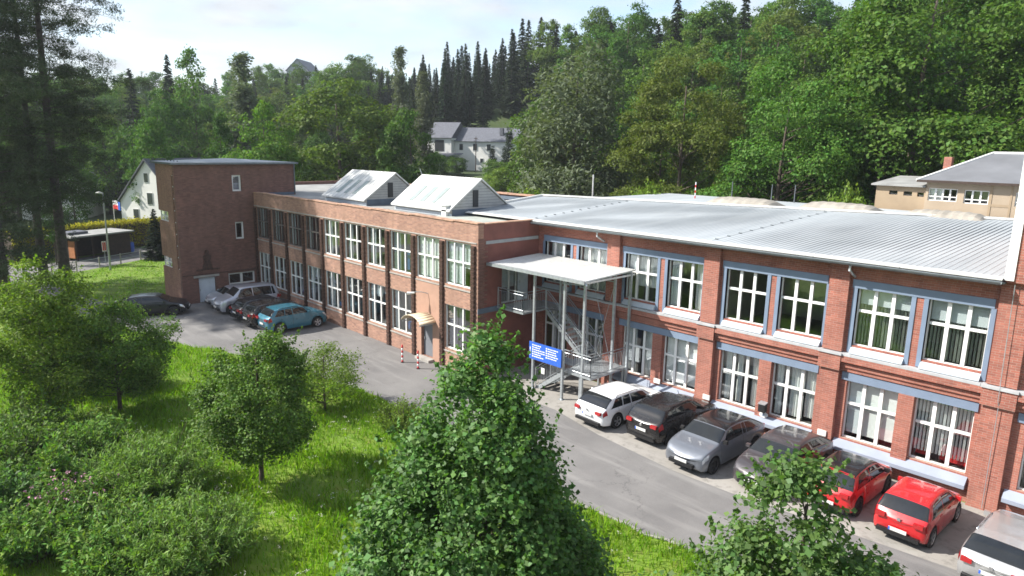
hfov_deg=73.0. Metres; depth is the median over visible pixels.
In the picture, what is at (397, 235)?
window
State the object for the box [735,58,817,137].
broadleaf tree
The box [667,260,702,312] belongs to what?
window
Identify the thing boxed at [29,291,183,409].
spreading young tree
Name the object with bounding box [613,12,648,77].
broadleaf tree
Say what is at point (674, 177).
broadleaf tree
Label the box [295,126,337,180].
broadleaf tree
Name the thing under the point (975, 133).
broadleaf tree
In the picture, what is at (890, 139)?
broadleaf tree
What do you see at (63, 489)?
pink flowers
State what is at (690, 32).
broadleaf tree
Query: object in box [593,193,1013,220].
hall
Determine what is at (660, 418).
parked car
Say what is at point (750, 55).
broadleaf tree
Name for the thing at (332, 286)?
window
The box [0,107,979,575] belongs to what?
ground
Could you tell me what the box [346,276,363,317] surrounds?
window
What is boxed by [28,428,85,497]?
pale tall weed
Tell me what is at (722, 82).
broadleaf tree
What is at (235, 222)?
window
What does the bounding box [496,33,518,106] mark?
spruce tree
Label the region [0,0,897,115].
sky
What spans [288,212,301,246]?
window
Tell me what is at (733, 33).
broadleaf tree
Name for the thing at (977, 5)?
broadleaf tree
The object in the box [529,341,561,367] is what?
directory sign
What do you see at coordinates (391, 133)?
broadleaf tree
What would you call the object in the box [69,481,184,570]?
broadleaf shrub
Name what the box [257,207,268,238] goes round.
window
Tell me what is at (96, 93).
broadleaf tree
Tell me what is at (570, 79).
broadleaf tree
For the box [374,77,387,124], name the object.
spruce tree
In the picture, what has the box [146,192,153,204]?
window
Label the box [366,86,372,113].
spruce tree
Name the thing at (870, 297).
window
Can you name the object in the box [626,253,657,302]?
window
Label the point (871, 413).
window
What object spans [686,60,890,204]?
broadleaf tree
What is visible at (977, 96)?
broadleaf tree
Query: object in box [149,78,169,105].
broadleaf tree
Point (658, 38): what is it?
spruce tree
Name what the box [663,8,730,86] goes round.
broadleaf tree
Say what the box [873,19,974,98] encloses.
broadleaf tree
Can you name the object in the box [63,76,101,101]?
broadleaf tree
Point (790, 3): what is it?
broadleaf tree
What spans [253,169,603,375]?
factory wing
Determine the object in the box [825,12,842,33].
broadleaf tree
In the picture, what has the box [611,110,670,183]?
broadleaf tree
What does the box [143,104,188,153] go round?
broadleaf tree
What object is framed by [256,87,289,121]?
broadleaf tree
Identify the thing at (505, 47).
spruce tree
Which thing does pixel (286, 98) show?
broadleaf tree
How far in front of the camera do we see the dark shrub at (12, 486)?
21.34 m
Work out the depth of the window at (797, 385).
28.62 m
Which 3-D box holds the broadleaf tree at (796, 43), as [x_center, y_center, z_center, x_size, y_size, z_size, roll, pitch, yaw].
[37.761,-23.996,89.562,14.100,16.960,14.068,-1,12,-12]
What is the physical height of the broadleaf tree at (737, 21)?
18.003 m
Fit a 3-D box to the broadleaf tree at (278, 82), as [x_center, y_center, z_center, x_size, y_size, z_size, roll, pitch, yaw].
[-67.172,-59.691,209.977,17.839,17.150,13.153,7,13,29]
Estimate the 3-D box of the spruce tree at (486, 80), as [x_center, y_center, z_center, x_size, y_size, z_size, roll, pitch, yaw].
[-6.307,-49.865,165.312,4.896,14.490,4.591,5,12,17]
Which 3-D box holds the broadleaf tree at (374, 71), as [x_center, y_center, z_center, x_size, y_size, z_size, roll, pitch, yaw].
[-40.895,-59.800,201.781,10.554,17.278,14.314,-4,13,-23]
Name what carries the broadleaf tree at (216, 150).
on the ground at (498, 119)
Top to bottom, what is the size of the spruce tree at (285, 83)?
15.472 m
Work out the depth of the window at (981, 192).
41.32 m
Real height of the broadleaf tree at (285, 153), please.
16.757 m
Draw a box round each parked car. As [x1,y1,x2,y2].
[114,292,190,317]
[204,283,246,305]
[229,294,295,319]
[239,299,303,325]
[256,302,326,333]
[574,381,660,427]
[626,391,715,443]
[666,408,764,473]
[733,425,832,495]
[807,450,891,516]
[874,476,961,547]
[957,509,1023,575]
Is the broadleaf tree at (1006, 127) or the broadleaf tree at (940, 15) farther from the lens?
the broadleaf tree at (940, 15)
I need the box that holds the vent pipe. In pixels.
[592,175,593,196]
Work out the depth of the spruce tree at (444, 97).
147.25 m
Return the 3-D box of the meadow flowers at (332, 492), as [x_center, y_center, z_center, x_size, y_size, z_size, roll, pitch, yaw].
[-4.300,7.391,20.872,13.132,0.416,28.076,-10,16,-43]
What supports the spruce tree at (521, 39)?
on the ground at (498, 119)
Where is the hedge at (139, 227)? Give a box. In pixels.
[4,215,163,261]
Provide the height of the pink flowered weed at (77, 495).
2.188 m
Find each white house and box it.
[22,162,105,219]
[117,158,200,219]
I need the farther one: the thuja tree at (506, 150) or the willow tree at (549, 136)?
the thuja tree at (506, 150)
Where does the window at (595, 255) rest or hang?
in the red brick wing at (894, 341)
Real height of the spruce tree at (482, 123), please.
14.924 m
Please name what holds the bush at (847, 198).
on the ground at (498, 119)
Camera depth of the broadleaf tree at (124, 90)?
162.60 m
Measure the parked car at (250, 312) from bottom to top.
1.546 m
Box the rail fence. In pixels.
[10,249,147,280]
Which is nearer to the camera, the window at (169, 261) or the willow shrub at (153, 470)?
the willow shrub at (153, 470)
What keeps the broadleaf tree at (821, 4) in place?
on the ground at (498, 119)
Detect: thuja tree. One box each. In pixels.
[487,146,496,169]
[499,127,514,173]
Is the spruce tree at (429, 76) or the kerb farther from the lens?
the spruce tree at (429, 76)
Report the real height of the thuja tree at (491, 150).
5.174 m
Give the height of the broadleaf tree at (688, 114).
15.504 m
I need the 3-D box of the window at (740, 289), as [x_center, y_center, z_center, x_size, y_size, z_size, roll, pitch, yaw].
[10.018,0.360,29.469,0.090,2.230,1.850,-10,16,-43]
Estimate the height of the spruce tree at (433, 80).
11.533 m
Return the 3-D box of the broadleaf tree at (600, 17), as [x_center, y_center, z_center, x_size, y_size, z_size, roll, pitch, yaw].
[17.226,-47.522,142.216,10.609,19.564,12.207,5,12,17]
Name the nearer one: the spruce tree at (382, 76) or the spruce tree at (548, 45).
the spruce tree at (548, 45)
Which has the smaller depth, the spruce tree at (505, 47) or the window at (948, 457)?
the window at (948, 457)
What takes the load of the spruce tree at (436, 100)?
on the ground at (498, 119)
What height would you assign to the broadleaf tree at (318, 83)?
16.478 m
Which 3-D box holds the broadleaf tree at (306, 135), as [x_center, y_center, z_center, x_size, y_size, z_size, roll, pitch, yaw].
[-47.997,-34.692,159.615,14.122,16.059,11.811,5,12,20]
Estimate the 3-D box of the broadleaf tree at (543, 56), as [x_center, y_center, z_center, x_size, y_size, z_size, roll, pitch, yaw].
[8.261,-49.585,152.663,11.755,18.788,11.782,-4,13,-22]
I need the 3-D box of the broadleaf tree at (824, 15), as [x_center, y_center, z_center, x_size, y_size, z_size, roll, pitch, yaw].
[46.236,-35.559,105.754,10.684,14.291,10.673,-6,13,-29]
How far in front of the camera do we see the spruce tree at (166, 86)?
128.11 m
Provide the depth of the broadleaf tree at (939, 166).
53.15 m
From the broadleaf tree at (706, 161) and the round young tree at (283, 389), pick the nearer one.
the round young tree at (283, 389)
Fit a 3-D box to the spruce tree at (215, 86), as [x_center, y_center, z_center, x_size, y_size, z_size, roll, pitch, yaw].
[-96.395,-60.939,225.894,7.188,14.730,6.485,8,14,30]
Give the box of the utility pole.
[474,138,477,171]
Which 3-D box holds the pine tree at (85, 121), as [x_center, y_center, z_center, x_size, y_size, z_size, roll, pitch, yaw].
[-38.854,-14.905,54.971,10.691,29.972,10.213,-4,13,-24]
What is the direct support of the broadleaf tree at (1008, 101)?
on the ground at (498, 119)
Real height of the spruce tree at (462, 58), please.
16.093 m
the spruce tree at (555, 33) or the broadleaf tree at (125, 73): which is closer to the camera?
the spruce tree at (555, 33)
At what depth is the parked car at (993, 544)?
19.39 m
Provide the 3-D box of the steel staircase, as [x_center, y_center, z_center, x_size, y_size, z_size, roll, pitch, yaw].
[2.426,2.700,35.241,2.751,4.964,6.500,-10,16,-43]
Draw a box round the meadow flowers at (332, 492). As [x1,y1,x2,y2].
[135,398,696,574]
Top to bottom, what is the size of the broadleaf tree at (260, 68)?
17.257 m
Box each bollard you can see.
[401,345,403,362]
[416,351,419,368]
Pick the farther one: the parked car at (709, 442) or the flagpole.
the flagpole
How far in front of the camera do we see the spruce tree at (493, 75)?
190.98 m
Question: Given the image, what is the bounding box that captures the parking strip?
[489,362,986,569]
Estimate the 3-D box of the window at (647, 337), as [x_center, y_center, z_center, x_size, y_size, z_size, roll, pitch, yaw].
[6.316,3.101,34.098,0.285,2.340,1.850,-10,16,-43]
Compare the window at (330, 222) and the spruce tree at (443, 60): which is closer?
the window at (330, 222)
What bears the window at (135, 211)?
in the white house at (145, 187)
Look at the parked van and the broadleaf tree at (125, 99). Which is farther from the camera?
the broadleaf tree at (125, 99)
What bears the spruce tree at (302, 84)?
on the ground at (498, 119)
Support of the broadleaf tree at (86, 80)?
on the ground at (498, 119)
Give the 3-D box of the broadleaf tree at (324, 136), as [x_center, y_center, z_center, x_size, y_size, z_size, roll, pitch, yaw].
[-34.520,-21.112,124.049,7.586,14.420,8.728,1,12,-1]
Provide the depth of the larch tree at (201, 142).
109.63 m
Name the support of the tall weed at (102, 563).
on the ground at (498, 119)
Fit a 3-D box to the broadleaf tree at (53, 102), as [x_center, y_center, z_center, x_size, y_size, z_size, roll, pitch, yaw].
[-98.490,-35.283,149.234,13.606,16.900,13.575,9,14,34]
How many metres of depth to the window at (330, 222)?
45.81 m
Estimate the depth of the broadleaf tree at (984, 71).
77.48 m
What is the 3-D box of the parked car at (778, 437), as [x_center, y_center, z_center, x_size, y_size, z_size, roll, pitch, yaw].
[10.178,6.266,25.843,4.752,1.595,2.106,-9,15,-41]
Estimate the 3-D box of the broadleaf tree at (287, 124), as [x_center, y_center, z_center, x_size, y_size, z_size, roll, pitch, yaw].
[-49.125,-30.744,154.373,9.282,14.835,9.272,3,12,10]
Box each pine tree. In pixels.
[0,0,92,297]
[0,0,97,279]
[0,0,155,285]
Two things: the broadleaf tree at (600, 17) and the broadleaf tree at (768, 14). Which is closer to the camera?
the broadleaf tree at (768, 14)
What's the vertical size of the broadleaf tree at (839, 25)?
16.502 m
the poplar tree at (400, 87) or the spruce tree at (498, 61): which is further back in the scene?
the spruce tree at (498, 61)
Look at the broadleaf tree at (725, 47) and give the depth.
96.24 m
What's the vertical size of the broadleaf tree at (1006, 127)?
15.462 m
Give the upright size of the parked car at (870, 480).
1.501 m
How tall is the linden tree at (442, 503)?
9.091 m
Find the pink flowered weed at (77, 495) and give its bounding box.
[26,460,107,516]
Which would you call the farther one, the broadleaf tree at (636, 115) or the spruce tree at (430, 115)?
the spruce tree at (430, 115)
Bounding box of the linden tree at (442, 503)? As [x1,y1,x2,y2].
[329,304,632,575]
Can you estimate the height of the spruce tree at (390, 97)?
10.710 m
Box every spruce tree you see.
[0,203,22,219]
[101,142,117,206]
[111,130,126,195]
[114,165,126,211]
[121,68,143,181]
[162,54,189,152]
[212,78,218,95]
[251,77,256,93]
[284,76,292,100]
[300,78,305,100]
[329,125,335,161]
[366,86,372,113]
[369,71,376,111]
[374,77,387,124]
[378,71,387,109]
[383,73,390,107]
[387,74,394,106]
[389,76,396,108]
[406,96,418,161]
[407,77,411,105]
[409,90,417,148]
[412,67,416,96]
[414,63,422,105]
[419,66,433,117]
[425,64,434,108]
[425,83,433,129]
[430,69,436,104]
[431,72,439,124]
[434,63,446,108]
[435,64,455,121]
[439,42,453,100]
[439,49,446,94]
[446,76,455,121]
[450,49,463,121]
[452,46,464,112]
[456,43,473,121]
[460,53,476,118]
[462,73,477,127]
[472,41,481,94]
[472,51,482,106]
[472,52,496,118]
[475,87,490,127]
[477,48,494,107]
[488,66,496,106]
[491,46,504,103]
[491,49,496,84]
[492,54,500,107]
[493,38,505,108]
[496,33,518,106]
[499,29,523,116]
[503,46,508,67]
[512,18,535,105]
[513,20,539,107]
[529,17,544,95]
[535,72,544,111]
[537,19,554,88]
[544,26,559,94]
[609,22,613,34]
[650,24,662,66]
[663,0,683,58]
[727,0,751,98]
[806,26,834,113]
[948,60,968,114]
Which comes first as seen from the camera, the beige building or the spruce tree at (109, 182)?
the beige building
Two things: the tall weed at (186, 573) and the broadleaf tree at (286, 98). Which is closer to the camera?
the tall weed at (186, 573)
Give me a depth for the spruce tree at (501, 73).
162.03 m
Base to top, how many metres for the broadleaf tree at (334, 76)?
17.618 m
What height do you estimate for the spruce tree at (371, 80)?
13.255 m
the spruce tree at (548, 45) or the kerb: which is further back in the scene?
the spruce tree at (548, 45)
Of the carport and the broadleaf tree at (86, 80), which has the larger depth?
the broadleaf tree at (86, 80)
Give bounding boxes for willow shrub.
[59,417,225,507]
[103,480,266,575]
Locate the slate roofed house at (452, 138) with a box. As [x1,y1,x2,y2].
[427,122,531,170]
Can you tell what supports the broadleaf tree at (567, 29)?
on the ground at (498, 119)
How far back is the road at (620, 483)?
26.93 m
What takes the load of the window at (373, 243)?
in the factory wing at (394, 259)
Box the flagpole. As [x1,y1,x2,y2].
[112,200,120,221]
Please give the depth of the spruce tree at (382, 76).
193.59 m
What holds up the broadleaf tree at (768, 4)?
on the ground at (498, 119)
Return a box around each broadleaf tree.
[16,99,95,146]
[27,84,64,142]
[34,114,90,148]
[37,76,99,109]
[41,180,57,264]
[43,142,104,223]
[51,66,103,96]
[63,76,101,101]
[73,117,135,214]
[80,79,114,111]
[83,108,122,150]
[89,126,111,176]
[91,89,152,148]
[104,83,145,122]
[111,71,155,109]
[112,77,146,105]
[114,93,145,124]
[115,84,191,171]
[120,116,178,203]
[136,71,170,107]
[142,93,195,153]
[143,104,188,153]
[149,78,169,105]
[176,87,200,128]
[181,71,220,106]
[191,94,223,131]
[199,123,221,149]
[201,111,233,158]
[205,85,235,124]
[214,99,233,117]
[217,111,265,147]
[219,69,249,90]
[219,82,233,112]
[219,100,307,181]
[232,65,269,97]
[250,96,283,135]
[251,65,264,88]
[254,63,282,96]
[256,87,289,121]
[262,63,312,96]
[268,67,291,92]
[269,83,305,124]
[275,103,340,150]
[284,121,305,147]
[288,127,314,174]
[289,71,322,101]
[295,89,315,128]
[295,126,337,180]
[298,131,337,179]
[309,76,342,127]
[313,61,386,128]
[325,74,358,142]
[337,54,372,96]
[345,112,393,171]
[355,54,390,97]
[374,107,445,183]
[504,96,582,193]
[523,19,570,97]
[545,23,584,95]
[555,77,618,152]
[557,97,658,195]
[558,69,597,91]
[571,6,615,71]
[573,24,623,74]
[576,32,624,96]
[579,49,633,152]
[582,0,663,92]
[603,36,635,99]
[604,101,714,195]
[608,15,654,61]
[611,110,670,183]
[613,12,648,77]
[613,47,674,140]
[627,97,662,170]
[630,37,704,102]
[630,73,678,123]
[644,16,671,64]
[654,99,717,193]
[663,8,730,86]
[663,11,694,42]
[664,8,689,51]
[665,42,735,114]
[671,65,704,168]
[677,23,738,47]
[680,0,744,61]
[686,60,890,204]
[690,120,753,190]
[693,69,746,129]
[694,27,772,122]
[707,126,766,196]
[717,2,741,83]
[718,6,781,54]
[720,51,824,202]
[723,54,775,134]
[724,38,774,103]
[731,7,825,85]
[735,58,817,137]
[748,74,824,197]
[749,0,825,50]
[757,34,838,97]
[758,24,816,76]
[761,2,784,16]
[771,0,810,54]
[786,39,968,203]
[791,0,1023,205]
[798,0,848,37]
[803,6,837,65]
[808,7,870,79]
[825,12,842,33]
[826,0,902,34]
[834,4,846,13]
[860,96,936,190]
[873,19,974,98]
[889,0,982,80]
[892,123,943,175]
[896,59,955,147]
[922,123,967,174]
[933,1,991,99]
[946,0,1005,76]
[960,41,1023,122]
[963,63,1021,115]
[968,27,999,112]
[978,116,1023,156]
[980,6,1023,134]
[984,88,1022,126]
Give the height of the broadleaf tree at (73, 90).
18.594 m
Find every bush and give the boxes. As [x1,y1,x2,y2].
[296,339,367,411]
[369,390,433,438]
[417,151,450,173]
[440,155,468,172]
[480,158,512,180]
[483,167,518,191]
[520,187,552,194]
[628,176,666,194]
[827,179,866,204]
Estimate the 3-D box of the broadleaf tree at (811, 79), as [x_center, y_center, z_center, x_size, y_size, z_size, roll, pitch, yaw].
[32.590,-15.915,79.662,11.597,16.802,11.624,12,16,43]
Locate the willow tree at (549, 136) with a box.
[507,32,651,197]
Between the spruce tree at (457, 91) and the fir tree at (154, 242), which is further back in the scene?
the spruce tree at (457, 91)
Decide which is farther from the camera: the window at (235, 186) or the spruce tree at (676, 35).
the spruce tree at (676, 35)
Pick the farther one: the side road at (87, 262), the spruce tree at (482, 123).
the spruce tree at (482, 123)
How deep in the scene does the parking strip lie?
25.35 m
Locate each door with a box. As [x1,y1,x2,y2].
[199,277,215,301]
[424,324,432,356]
[517,272,527,299]
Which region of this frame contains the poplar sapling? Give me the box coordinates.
[631,441,927,575]
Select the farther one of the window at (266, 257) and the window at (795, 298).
the window at (266, 257)
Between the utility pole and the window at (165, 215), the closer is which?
the window at (165, 215)
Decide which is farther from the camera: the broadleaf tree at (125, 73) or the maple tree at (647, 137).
the broadleaf tree at (125, 73)
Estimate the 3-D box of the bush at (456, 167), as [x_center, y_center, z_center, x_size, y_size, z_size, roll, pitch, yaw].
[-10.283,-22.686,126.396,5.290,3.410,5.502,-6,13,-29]
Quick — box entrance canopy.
[486,253,635,400]
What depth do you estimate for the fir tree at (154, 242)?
69.32 m
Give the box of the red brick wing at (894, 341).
[465,162,1023,515]
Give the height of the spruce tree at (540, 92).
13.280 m
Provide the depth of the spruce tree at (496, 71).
182.58 m
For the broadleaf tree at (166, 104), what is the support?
on the ground at (498, 119)
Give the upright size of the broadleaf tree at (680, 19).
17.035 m
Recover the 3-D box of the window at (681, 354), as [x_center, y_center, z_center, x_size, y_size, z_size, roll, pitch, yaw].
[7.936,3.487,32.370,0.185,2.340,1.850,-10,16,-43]
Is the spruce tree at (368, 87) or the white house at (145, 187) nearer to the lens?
the white house at (145, 187)
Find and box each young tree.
[0,252,121,414]
[0,294,96,388]
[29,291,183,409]
[182,323,322,482]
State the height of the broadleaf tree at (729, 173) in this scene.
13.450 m
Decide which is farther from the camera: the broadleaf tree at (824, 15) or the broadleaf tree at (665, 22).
the broadleaf tree at (665, 22)
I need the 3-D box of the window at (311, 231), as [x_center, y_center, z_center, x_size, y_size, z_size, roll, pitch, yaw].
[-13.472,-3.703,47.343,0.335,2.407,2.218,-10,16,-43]
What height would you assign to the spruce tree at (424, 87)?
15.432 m
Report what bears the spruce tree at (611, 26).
on the ground at (498, 119)
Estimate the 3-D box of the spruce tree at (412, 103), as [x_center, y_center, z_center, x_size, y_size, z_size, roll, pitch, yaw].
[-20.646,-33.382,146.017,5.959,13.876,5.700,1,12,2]
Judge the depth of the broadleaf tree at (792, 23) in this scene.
98.39 m
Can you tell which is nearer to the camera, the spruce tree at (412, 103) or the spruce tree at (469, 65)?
the spruce tree at (412, 103)
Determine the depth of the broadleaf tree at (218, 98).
172.11 m
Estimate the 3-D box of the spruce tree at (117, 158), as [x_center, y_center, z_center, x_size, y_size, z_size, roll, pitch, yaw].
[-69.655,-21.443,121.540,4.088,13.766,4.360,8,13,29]
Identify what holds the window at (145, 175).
in the white house at (145, 187)
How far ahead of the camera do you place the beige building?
42.33 m
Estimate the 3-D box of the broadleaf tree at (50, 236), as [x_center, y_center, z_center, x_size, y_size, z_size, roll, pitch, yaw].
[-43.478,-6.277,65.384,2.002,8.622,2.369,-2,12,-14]
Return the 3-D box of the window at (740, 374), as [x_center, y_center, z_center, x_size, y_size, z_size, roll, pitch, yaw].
[10.036,3.954,30.292,0.285,2.340,1.850,-10,16,-43]
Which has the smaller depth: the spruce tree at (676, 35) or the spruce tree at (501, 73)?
the spruce tree at (676, 35)
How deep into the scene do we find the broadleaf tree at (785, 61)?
60.34 m
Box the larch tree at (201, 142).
[170,44,227,157]
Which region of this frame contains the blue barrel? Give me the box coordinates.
[130,241,134,251]
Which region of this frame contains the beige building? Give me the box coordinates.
[871,152,1023,217]
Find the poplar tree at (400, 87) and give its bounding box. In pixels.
[387,45,413,174]
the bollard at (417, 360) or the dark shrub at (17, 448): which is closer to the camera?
the dark shrub at (17, 448)
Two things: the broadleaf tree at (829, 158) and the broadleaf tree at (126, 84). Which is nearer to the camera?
the broadleaf tree at (829, 158)
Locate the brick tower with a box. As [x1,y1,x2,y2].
[150,158,299,303]
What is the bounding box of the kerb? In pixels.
[388,401,734,571]
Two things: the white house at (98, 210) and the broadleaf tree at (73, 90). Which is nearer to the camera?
the white house at (98, 210)
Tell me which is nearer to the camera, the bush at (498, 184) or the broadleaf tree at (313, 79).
the bush at (498, 184)
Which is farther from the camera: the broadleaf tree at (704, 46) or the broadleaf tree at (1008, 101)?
the broadleaf tree at (704, 46)
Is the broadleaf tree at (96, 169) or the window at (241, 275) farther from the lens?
the broadleaf tree at (96, 169)
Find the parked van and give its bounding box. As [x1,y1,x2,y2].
[213,282,280,313]
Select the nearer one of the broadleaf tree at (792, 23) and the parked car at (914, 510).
the parked car at (914, 510)
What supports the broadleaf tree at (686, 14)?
on the ground at (498, 119)
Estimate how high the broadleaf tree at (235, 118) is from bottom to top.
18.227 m
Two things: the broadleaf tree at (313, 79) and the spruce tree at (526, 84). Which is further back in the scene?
the broadleaf tree at (313, 79)
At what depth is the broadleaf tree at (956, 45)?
80.55 m
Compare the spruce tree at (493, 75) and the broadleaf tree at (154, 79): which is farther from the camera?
the broadleaf tree at (154, 79)
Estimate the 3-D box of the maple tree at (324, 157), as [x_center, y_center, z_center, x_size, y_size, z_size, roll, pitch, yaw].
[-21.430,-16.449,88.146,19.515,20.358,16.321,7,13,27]
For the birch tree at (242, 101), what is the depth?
105.81 m
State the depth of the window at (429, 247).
38.27 m
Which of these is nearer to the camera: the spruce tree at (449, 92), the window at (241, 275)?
the window at (241, 275)
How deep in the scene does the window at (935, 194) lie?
42.76 m
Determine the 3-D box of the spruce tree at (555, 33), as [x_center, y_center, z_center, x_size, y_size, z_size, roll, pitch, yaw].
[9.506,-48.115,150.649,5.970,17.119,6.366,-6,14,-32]
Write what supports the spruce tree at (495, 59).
on the ground at (498, 119)
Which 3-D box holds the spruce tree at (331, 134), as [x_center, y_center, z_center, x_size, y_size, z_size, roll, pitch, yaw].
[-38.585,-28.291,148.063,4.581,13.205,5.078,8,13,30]
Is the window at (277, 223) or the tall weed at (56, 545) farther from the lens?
the window at (277, 223)
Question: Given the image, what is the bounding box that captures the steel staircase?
[497,287,625,398]
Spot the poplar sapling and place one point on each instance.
(799, 478)
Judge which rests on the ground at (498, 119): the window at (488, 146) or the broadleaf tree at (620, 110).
the broadleaf tree at (620, 110)
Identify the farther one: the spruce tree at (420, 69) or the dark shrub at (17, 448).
the spruce tree at (420, 69)
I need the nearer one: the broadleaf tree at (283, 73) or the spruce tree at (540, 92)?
the spruce tree at (540, 92)
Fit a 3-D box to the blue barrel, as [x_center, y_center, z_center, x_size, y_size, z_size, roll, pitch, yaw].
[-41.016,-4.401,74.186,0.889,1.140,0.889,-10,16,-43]
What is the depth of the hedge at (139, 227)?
76.24 m
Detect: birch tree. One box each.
[219,51,264,158]
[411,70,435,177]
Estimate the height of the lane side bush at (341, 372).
3.434 m
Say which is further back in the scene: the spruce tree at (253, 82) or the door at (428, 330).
the spruce tree at (253, 82)
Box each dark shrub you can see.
[0,387,80,442]
[0,406,90,488]
[0,458,48,522]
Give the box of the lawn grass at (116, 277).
[13,259,167,302]
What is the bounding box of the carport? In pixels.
[52,228,133,260]
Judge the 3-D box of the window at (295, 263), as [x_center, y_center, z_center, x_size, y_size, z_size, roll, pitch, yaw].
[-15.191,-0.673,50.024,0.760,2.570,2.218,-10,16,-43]
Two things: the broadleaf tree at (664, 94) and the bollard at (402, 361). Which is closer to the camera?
the bollard at (402, 361)
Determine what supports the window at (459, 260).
in the factory wing at (394, 259)
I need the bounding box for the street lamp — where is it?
[95,192,111,269]
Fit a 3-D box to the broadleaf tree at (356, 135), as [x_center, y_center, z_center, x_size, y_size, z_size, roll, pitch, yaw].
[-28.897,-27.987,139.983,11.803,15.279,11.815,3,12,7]
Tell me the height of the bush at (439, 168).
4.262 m
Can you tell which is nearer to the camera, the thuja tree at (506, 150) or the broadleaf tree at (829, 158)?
the broadleaf tree at (829, 158)
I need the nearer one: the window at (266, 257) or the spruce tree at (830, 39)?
the window at (266, 257)
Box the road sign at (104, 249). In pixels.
[101,241,106,263]
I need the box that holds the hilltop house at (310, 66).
[285,58,320,84]
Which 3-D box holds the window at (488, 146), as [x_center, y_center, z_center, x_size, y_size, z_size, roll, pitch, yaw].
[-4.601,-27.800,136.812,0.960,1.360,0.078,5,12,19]
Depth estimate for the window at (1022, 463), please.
23.11 m
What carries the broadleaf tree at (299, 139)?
on the ground at (498, 119)
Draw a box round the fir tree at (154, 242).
[139,209,167,260]
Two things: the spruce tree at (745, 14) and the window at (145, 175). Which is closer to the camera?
the window at (145, 175)
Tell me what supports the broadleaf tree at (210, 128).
on the ground at (498, 119)
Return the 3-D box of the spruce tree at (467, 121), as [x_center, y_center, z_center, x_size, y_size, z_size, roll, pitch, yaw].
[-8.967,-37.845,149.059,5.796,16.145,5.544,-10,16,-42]
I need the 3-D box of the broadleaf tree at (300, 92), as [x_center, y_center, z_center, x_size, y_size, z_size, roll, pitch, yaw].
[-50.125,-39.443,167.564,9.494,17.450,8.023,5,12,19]
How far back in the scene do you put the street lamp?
63.30 m
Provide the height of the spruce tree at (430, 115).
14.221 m
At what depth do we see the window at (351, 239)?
43.95 m
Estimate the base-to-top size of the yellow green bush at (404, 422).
1.860 m
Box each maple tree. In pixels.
[259,77,409,181]
[602,53,754,197]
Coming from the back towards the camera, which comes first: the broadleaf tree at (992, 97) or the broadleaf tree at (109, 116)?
the broadleaf tree at (109, 116)
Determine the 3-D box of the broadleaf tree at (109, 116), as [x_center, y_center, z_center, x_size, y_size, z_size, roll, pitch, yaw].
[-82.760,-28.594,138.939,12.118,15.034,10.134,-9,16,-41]
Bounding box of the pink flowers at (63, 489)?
[23,467,119,513]
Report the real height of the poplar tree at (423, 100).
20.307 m
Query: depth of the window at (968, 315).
24.01 m
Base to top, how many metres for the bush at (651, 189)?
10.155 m
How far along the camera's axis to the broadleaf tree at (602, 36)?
125.84 m
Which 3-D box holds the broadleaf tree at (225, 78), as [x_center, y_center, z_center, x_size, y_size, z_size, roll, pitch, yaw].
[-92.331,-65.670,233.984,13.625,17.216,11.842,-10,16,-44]
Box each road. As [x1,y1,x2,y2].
[8,265,960,575]
[9,246,154,283]
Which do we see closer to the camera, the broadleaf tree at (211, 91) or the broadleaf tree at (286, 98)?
the broadleaf tree at (286, 98)
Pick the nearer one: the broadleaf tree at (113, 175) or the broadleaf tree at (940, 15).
the broadleaf tree at (940, 15)
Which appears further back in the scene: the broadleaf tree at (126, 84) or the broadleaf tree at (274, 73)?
the broadleaf tree at (274, 73)
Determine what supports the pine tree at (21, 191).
on the ground at (498, 119)
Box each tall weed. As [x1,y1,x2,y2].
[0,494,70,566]
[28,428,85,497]
[38,488,134,561]
[45,402,133,464]
[56,511,154,575]
[109,545,211,575]
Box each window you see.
[133,208,139,218]
[143,173,148,182]
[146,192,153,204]
[161,210,168,221]
[164,255,172,267]
[229,271,254,284]
[232,175,240,190]
[235,222,243,238]
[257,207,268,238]
[260,252,269,281]
[272,210,284,242]
[275,256,286,290]
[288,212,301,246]
[291,260,303,296]
[306,216,319,251]
[308,265,321,302]
[324,219,339,256]
[326,270,341,309]
[345,222,361,261]
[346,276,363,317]
[367,226,384,267]
[368,282,386,325]
[391,230,410,273]
[392,289,411,334]
[417,235,439,280]
[446,240,470,288]
[446,304,469,351]
[486,144,490,150]
[501,269,516,303]
[545,311,565,351]
[546,241,569,284]
[577,315,602,358]
[579,246,606,292]
[623,326,652,377]
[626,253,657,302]
[662,336,697,390]
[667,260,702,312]
[719,350,758,408]
[725,269,767,325]
[769,363,816,425]
[778,277,826,337]
[842,381,897,449]
[853,289,911,354]
[908,398,974,471]
[922,299,991,370]
[928,188,957,201]
[963,190,989,204]
[1017,452,1023,489]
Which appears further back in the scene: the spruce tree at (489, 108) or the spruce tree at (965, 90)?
the spruce tree at (489, 108)
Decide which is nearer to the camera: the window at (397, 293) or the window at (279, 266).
the window at (397, 293)
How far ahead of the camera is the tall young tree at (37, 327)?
28.13 m
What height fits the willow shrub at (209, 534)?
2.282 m

